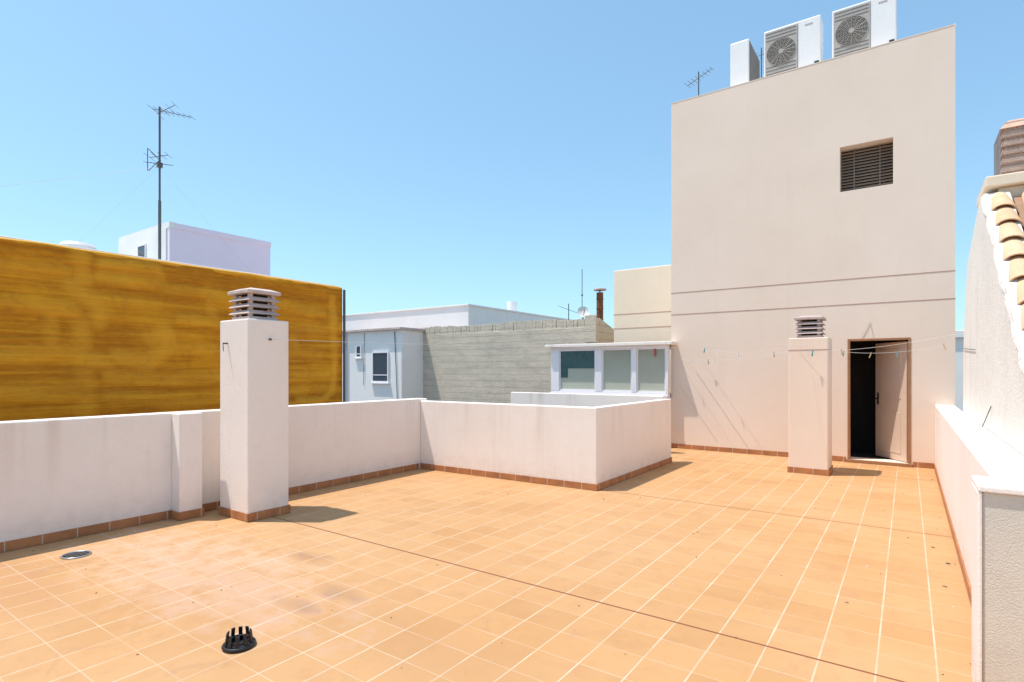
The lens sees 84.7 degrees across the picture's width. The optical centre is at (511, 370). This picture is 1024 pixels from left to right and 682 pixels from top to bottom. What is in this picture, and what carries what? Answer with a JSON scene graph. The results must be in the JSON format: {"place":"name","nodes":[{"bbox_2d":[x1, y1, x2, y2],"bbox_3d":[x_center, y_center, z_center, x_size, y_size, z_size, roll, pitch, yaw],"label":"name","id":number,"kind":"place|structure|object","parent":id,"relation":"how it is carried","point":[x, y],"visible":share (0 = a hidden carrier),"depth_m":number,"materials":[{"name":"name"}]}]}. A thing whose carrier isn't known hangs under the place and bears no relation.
{"place":"outdoors","nodes":[
{"label":"outdoors","id":0,"kind":"place"},
{"bbox_2d":[172,412,201,511],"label":"wall pier","id":1,"kind":"structure","parent":0,"point":[186,461],"depth_m":5.68,"materials":[{"name":"white paint"}]},
{"bbox_2d":[167,228,269,275],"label":"walls","id":2,"kind":"structure","parent":0,"point":[184,246],"depth_m":21.37,"materials":[{"name":"white paint"}]},
{"bbox_2d":[118,228,166,259],"bbox_3d":[-14.056,2.700,21.293,4.110,15.600,0.039,0,0,35],"label":"front face","id":3,"kind":"object","parent":2,"relation":"attached to","point":[129,247],"visible":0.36,"depth_m":20.84},
{"bbox_2d":[137,243,145,256],"bbox_3d":[-13.958,-4.205,21.163,0.800,1.090,0.110,0,0,35],"label":"window","id":4,"kind":"structure","parent":3,"relation":"attached to","point":[141,250],"depth_m":21.13,"materials":[{"name":"white metal"}]},
{"bbox_2d":[119,221,270,246],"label":"roof parapet","id":5,"kind":"structure","parent":2,"relation":"on","point":[170,224],"depth_m":21.31,"materials":[{"name":"white paint"}]},
{"bbox_2d":[342,306,561,330],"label":"walls","id":6,"kind":"structure","parent":0,"point":[458,316],"depth_m":23.62,"materials":[{"name":"white paint"}]},
{"bbox_2d":[342,304,571,319],"bbox_3d":[-2.359,-2.586,27.963,8.030,0.069,9.100,0,0,35],"label":"parapet coping","id":7,"kind":"object","parent":6,"relation":"on","point":[456,306],"visible":0.56,"depth_m":24.11,"materials":[{"name":"white paint"}]},
{"bbox_2d":[507,301,516,310],"bbox_3d":[0.005,-3.000,28.133,0.494,0.900,0.494,0,0,35],"label":"roof drum","id":8,"kind":"object","parent":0,"point":[511,305],"visible":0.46,"depth_m":27.91,"materials":[{"name":"plastic"}]},
{"bbox_2d":[0,0,1023,329],"label":"sky","id":9,"kind":"structure","parent":0,"point":[391,154],"materials":[{"name":"blue"}]},
{"bbox_2d":[585,315,595,341],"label":"wall pier","id":10,"kind":"structure","parent":0,"point":[590,328],"depth_m":15.56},
{"bbox_2d":[599,318,613,342],"bbox_3d":[3.139,4.511,16.903,0.260,11.977,2.749,0,0,35],"label":"wall return","id":11,"kind":"object","parent":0,"point":[606,333],"depth_m":16.00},
{"bbox_2d":[614,265,670,392],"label":"tower annex building","id":12,"kind":"structure","parent":0,"point":[642,304],"depth_m":14.70,"materials":[{"name":"beige paint"}]},
{"bbox_2d":[730,39,759,86],"bbox_3d":[4.505,-5.685,10.832,0.347,0.910,0.900,0,0,35],"label":"air conditioner unit","id":13,"kind":"object","parent":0,"point":[744,64],"visible":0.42,"depth_m":10.49,"materials":[{"name":"white metal"}]},
{"bbox_2d":[764,15,822,76],"bbox_3d":[5.051,-5.695,10.090,0.914,0.930,0.366,0,0,35],"label":"air conditioner unit","id":14,"kind":"object","parent":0,"point":[793,45],"visible":0.88,"depth_m":9.93,"materials":[{"name":"white metal"}]},
{"bbox_2d":[832,0,896,57],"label":"air conditioner unit","id":15,"kind":"object","parent":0,"point":[864,25],"visible":0.93,"depth_m":9.33,"materials":[{"name":"white metal"}]},
{"bbox_2d":[955,330,963,410],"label":"white apartment building","id":16,"kind":"structure","parent":0,"point":[959,342],"depth_m":18.80,"materials":[{"name":"paint"}]},
{"bbox_2d":[994,118,1023,175],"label":"clay block chimney","id":17,"kind":"object","parent":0,"point":[1009,150],"visible":0.69,"depth_m":5.39,"materials":[{"name":"brick"}]},
{"bbox_3d":[-9.216,4.625,6.243,7.740,11.750,11.590,0,0,35],"label":"building body","id":18,"kind":"object","parent":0,"visible":0},
{"bbox_2d":[6,101,247,268],"bbox_3d":[-7.487,-2.610,8.321,9.342,2.780,3.816,0,0,-39],"label":"tv antenna","id":19,"kind":"object","parent":18,"relation":"on","point":[159,164],"visible":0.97,"depth_m":8.25,"materials":[{"name":"metal"}]},
{"bbox_2d":[0,236,337,286],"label":"coping","id":20,"kind":"object","parent":18,"relation":"on","point":[160,259],"visible":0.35,"depth_m":6.62,"materials":[{"name":"white paint"}]},
{"bbox_2d":[0,239,341,420],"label":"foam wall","id":21,"kind":"structure","parent":18,"relation":"attached to","point":[84,333],"depth_m":6.33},
{"bbox_2d":[341,292,341,395],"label":"foam wall end","id":22,"kind":"structure","parent":18,"relation":"attached to","point":[341,346],"depth_m":8.73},
{"bbox_2d":[0,237,341,289],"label":"roof edge","id":23,"kind":"object","parent":22,"relation":"on","point":[178,264],"visible":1,"depth_m":6.70,"materials":[{"name":"plastic"}]},
{"bbox_2d":[343,290,345,401],"bbox_3d":[-2.615,1.620,8.754,0.039,5.760,0.039,0,0,35],"label":"downpipe","id":24,"kind":"object","parent":22,"relation":"attached to","point":[344,345],"visible":0.4,"depth_m":8.74,"materials":[{"name":"grey metal"}]},
{"label":"ground","id":25,"kind":"structure","parent":0,"visible":0},
{"bbox_2d":[342,330,422,401],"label":"walls","id":26,"kind":"structure","parent":25,"relation":"on","point":[408,366],"depth_m":19.10,"materials":[{"name":"white paint"}]},
{"bbox_2d":[354,345,362,358],"bbox_3d":[-5.366,-0.655,19.642,0.400,0.490,0.110,0,0,35],"label":"window","id":27,"kind":"structure","parent":26,"relation":"attached to","point":[358,351],"depth_m":19.62,"materials":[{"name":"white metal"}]},
{"bbox_2d":[370,351,389,383],"bbox_3d":[-4.459,-0.105,19.002,0.920,1.090,0.110,0,0,35],"label":"window","id":28,"kind":"structure","parent":26,"relation":"attached to","point":[380,367],"depth_m":19.00,"materials":[{"name":"white metal"}]},
{"bbox_2d":[363,331,397,398],"bbox_3d":[-4.462,0.000,19.011,1.719,2.601,0.023,0,0,35],"label":"hanging cable","id":29,"kind":"object","parent":26,"relation":"attached to","point":[395,363],"visible":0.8,"depth_m":18.59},
{"bbox_2d":[342,327,424,332],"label":"roof slab","id":30,"kind":"structure","parent":26,"relation":"on","point":[384,329],"depth_m":18.89,"materials":[{"name":"concrete"}]},
{"bbox_2d":[423,327,599,403],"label":"wall","id":31,"kind":"structure","parent":25,"relation":"on","point":[497,367],"depth_m":17.60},
{"bbox_2d":[420,318,598,334],"bbox_3d":[-0.467,-1.364,17.604,6.956,0.287,0.227,0,0,35],"label":"wall top course","id":32,"kind":"object","parent":31,"relation":"on","point":[526,325],"depth_m":17.17,"materials":[{"name":"grey concrete"}]},
{"bbox_2d":[578,306,589,318],"bbox_3d":[2.354,-1.311,18.483,0.295,1.625,0.301,0,0,42],"label":"satellite dish","id":33,"kind":"object","parent":31,"relation":"on","point":[583,311],"visible":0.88,"depth_m":18.52,"materials":[{"name":"metal"}]},
{"bbox_2d":[593,288,605,319],"bbox_3d":[2.758,-1.045,17.630,0.395,3.090,0.395,0,0,35],"label":"rusty flue pipe","id":34,"kind":"object","parent":31,"relation":"on","point":[599,304],"visible":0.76,"depth_m":17.54,"materials":[{"name":"metal"}]},
{"bbox_2d":[671,25,954,467],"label":"front wall","id":35,"kind":"structure","parent":25,"relation":"on","point":[759,197],"depth_m":9.59,"materials":[{"name":"beige paint"}]},
{"bbox_2d":[680,321,873,444],"bbox_3d":[4.518,0.290,9.943,3.176,2.183,0.008,0,0,35],"label":"loose cord","id":36,"kind":"object","parent":35,"relation":"attached to","point":[722,409],"visible":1,"depth_m":10.38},
{"bbox_2d":[671,23,955,103],"bbox_3d":[4.962,-5.190,9.806,4.365,0.060,0.292,0,0,35],"label":"roof coping","id":37,"kind":"object","parent":35,"relation":"on","point":[820,61],"visible":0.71,"depth_m":9.44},
{"bbox_2d":[671,270,955,314],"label":"facade joints","id":38,"kind":"object","parent":35,"relation":"attached to","point":[820,281],"visible":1,"depth_m":9.45,"materials":[{"name":"paint"}]},
{"bbox_2d":[841,143,892,191],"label":"vent louvers","id":39,"kind":"object","parent":35,"relation":"attached to","point":[867,167],"visible":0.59,"depth_m":9.28,"materials":[{"name":"brown metal"}]},
{"bbox_2d":[846,337,911,466],"bbox_3d":[5.892,0.488,9.030,0.890,2.017,0.170,0,0,35],"label":"door frame","id":40,"kind":"object","parent":35,"relation":"attached to","point":[909,464],"visible":0.91,"depth_m":8.96,"materials":[{"name":"brown wood"}]},
{"bbox_2d":[874,341,907,461],"bbox_3d":[6.185,0.490,9.203,0.110,1.900,0.750,0,0,0],"label":"door leaf","id":41,"kind":"object","parent":35,"relation":"attached to","point":[891,398],"visible":1,"depth_m":9.14,"materials":[{"name":"white wood"}]},
{"bbox_2d":[963,191,1023,456],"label":"gable wall","id":42,"kind":"structure","parent":25,"relation":"on","point":[993,376],"depth_m":4.80,"materials":[{"name":"white paint"}]},
{"bbox_2d":[963,348,991,426],"bbox_3d":[4.866,0.115,5.929,0.033,0.797,2.902,0,0,35],"label":"wall cable","id":43,"kind":"object","parent":42,"relation":"attached to","point":[990,406],"depth_m":4.94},
{"bbox_2d":[981,195,1023,374],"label":"roof edge trim","id":44,"kind":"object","parent":42,"relation":"attached to","point":[1013,329],"visible":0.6,"depth_m":4.15,"materials":[{"name":"white paint"}]},
{"bbox_3d":[-1.152,6.010,3.087,7.200,8.980,17.720,0,0,35],"label":"terrace building","id":45,"kind":"object","parent":25,"relation":"on","visible":0},
{"bbox_2d":[0,398,426,541],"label":"wall","id":46,"kind":"structure","parent":45,"relation":"on","point":[59,474],"depth_m":5.45,"materials":[{"name":"white paint"}]},
{"bbox_2d":[0,448,972,681],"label":"terrace floor","id":47,"kind":"structure","parent":45,"relation":"on","point":[513,579],"depth_m":3.90,"materials":[{"name":"tile"}]},
{"bbox_2d":[60,550,91,559],"bbox_3d":[-3.539,1.496,4.561,0.206,0.014,0.206,0,0,35],"label":"floor drain","id":48,"kind":"object","parent":47,"relation":"on","point":[76,554],"visible":1,"depth_m":4.55,"materials":[{"name":"metal"}]},
{"bbox_2d":[0,463,418,551],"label":"baseboard","id":49,"kind":"structure","parent":47,"relation":"on","point":[73,533],"depth_m":5.54,"materials":[{"name":"tile"}]},
{"bbox_2d":[221,626,255,652],"bbox_3d":[-1.486,1.456,3.057,0.173,0.084,0.173,0,0,35],"label":"drain leaf guard","id":50,"kind":"object","parent":47,"relation":"on","point":[237,643],"visible":1,"depth_m":3.02,"materials":[{"name":"black plastic"}]},
{"bbox_2d":[218,288,289,521],"bbox_3d":[-2.713,0.349,5.877,0.577,2.401,0.521,0,0,35],"label":"rooftop chimney","id":51,"kind":"object","parent":47,"relation":"on","point":[253,421],"visible":0.99,"depth_m":5.73,"materials":[{"name":"white paint"}]},
{"bbox_2d":[272,339,785,347],"bbox_3d":[0.906,-0.324,6.950,7.170,0.075,0.003,0,0,-20],"label":"clothesline","id":52,"kind":"object","parent":51,"relation":"attached to","point":[534,346],"visible":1,"depth_m":7.11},
{"bbox_2d":[33,465,971,674],"bbox_3d":[1.028,1.496,6.475,6.386,0.007,9.212,0,0,35],"label":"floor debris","id":53,"kind":"object","parent":47,"relation":"on","point":[672,584],"visible":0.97,"depth_m":4.64,"materials":[{"name":"tile"}]},
{"bbox_2d":[672,443,933,468],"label":"skirting tiles","id":54,"kind":"object","parent":47,"relation":"on","point":[786,454],"visible":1,"depth_m":10.09,"materials":[{"name":"tile"}]},
{"bbox_2d":[787,315,832,475],"bbox_3d":[4.446,0.369,8.369,0.538,2.361,0.540,0,0,35],"label":"rooftop chimney","id":55,"kind":"object","parent":47,"relation":"on","point":[810,414],"visible":0.95,"depth_m":8.16,"materials":[{"name":"paint"}]},
{"bbox_2d":[681,352,785,363],"bbox_3d":[3.758,-0.209,9.713,0.025,0.185,2.471,0,0,-26],"label":"clothesline","id":56,"kind":"object","parent":55,"relation":"attached to","point":[714,360],"visible":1,"depth_m":10.12,"materials":[{"name":"white plastic"}]},
{"bbox_2d":[702,348,781,356],"bbox_3d":[4.033,-0.337,9.630,0.025,0.230,2.348,0,0,-28],"label":"clothesline","id":57,"kind":"object","parent":55,"relation":"attached to","point":[738,352],"visible":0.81,"depth_m":9.83,"materials":[{"name":"white plastic"}]},
{"bbox_2d":[799,332,963,355],"bbox_3d":[4.745,-0.329,7.385,0.025,0.246,1.993,0,0,-33],"label":"clothesline","id":58,"kind":"object","parent":55,"relation":"attached to","point":[863,348],"visible":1,"depth_m":7.71,"materials":[{"name":"white plastic"}]},
{"bbox_2d":[832,344,945,357],"bbox_3d":[5.226,-0.272,7.816,1.381,0.180,0.025,0,0,35],"label":"clothesline","id":59,"kind":"object","parent":55,"relation":"attached to","point":[891,352],"visible":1,"depth_m":7.75,"materials":[{"name":"white plastic"}]},
{"bbox_2d":[934,463,971,607],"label":"baseboard","id":60,"kind":"structure","parent":47,"relation":"on","point":[964,571],"depth_m":4.62,"materials":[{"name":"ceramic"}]},
{"bbox_2d":[972,475,1023,681],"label":"masonry post","id":61,"kind":"object","parent":47,"relation":"on","point":[997,579],"visible":1,"depth_m":2.50,"materials":[{"name":"white paint"}]},
{"bbox_2d":[420,392,671,490],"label":"lightwell parapet","id":62,"kind":"structure","parent":45,"relation":"on","point":[595,442],"depth_m":7.80,"materials":[{"name":"white paint"}]},
{"bbox_2d":[935,405,1023,587],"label":"wall","id":63,"kind":"structure","parent":45,"relation":"on","point":[967,447],"depth_m":4.35,"materials":[{"name":"white paint"}]},
{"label":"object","id":64,"kind":"object","parent":25,"relation":"on","visible":0},
{"bbox_2d":[997,185,1023,198],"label":"ridge upstand","id":65,"kind":"object","parent":64,"relation":"on","point":[1016,190],"visible":0.2,"depth_m":5.24,"materials":[{"name":"white paint"}]},
{"bbox_2d":[977,171,1023,207],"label":"ridge ledge","id":66,"kind":"object","parent":65,"relation":"on","point":[993,184],"visible":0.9,"depth_m":5.24,"materials":[{"name":"white paint"}]},
{"bbox_2d":[1013,196,1023,231],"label":"channel tiles","id":67,"kind":"object","parent":64,"relation":"on","point":[1017,201],"visible":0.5,"depth_m":5.03,"materials":[{"name":"ceramic"}]},
{"bbox_2d":[991,191,1023,330],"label":"barrel tiles","id":68,"kind":"object","parent":67,"relation":"on","point":[1008,229],"visible":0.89,"depth_m":4.54,"materials":[{"name":"beige ceramic"}]},
{"bbox_3d":[-19.637,3.850,21.177,11.500,13.300,6.000,0,0,35],"label":"white town house","id":69,"kind":"object","parent":25,"relation":"on","visible":0},
{"bbox_2d":[59,241,95,249],"bbox_3d":[-16.833,-3.750,21.770,1.180,2.500,1.180,0,0,35],"label":"water tank","id":70,"kind":"object","parent":69,"relation":"on","point":[81,244],"visible":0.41,"depth_m":21.36,"materials":[{"name":"plastic"}]},
{"bbox_3d":[6.486,2.650,11.969,4.355,15.700,4.960,0,0,35],"label":"tower","id":71,"kind":"object","parent":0,"visible":0},
{"bbox_2d":[545,341,676,398],"bbox_3d":[2.604,1.968,12.515,2.840,5.065,2.540,0,0,35],"label":"glazed gallery","id":72,"kind":"object","parent":71,"relation":"attached to","point":[591,368],"visible":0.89,"depth_m":11.52,"materials":[{"name":"white paint"}]},
{"bbox_2d":[551,345,668,394],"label":"window frames","id":73,"kind":"structure","parent":72,"relation":"in","point":[555,352],"depth_m":11.64,"materials":[{"name":"white metal"}]},
{"bbox_2d":[684,67,713,95],"bbox_3d":[3.804,-5.610,11.388,0.280,1.020,0.538,0,0,-42],"label":"tv antenna","id":74,"kind":"object","parent":71,"relation":"on","point":[698,79],"visible":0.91,"depth_m":11.49,"materials":[{"name":"grey metal"}]},
{"bbox_2d":[757,48,763,77],"bbox_3d":[5.214,-5.925,11.740,0.594,1.650,0.350,0,0,17],"label":"tv antenna","id":75,"kind":"object","parent":71,"relation":"on","point":[761,61],"visible":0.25,"depth_m":11.73,"materials":[{"name":"grey metal"}]},
{"bbox_2d":[851,340,907,459],"bbox_3d":[6.398,0.285,9.618,1.380,2.470,1.005,0,0,35],"label":"interior","id":76,"kind":"object","parent":71,"relation":"attached to","point":[863,405],"depth_m":10.18,"materials":[{"name":"black"}]}
]}

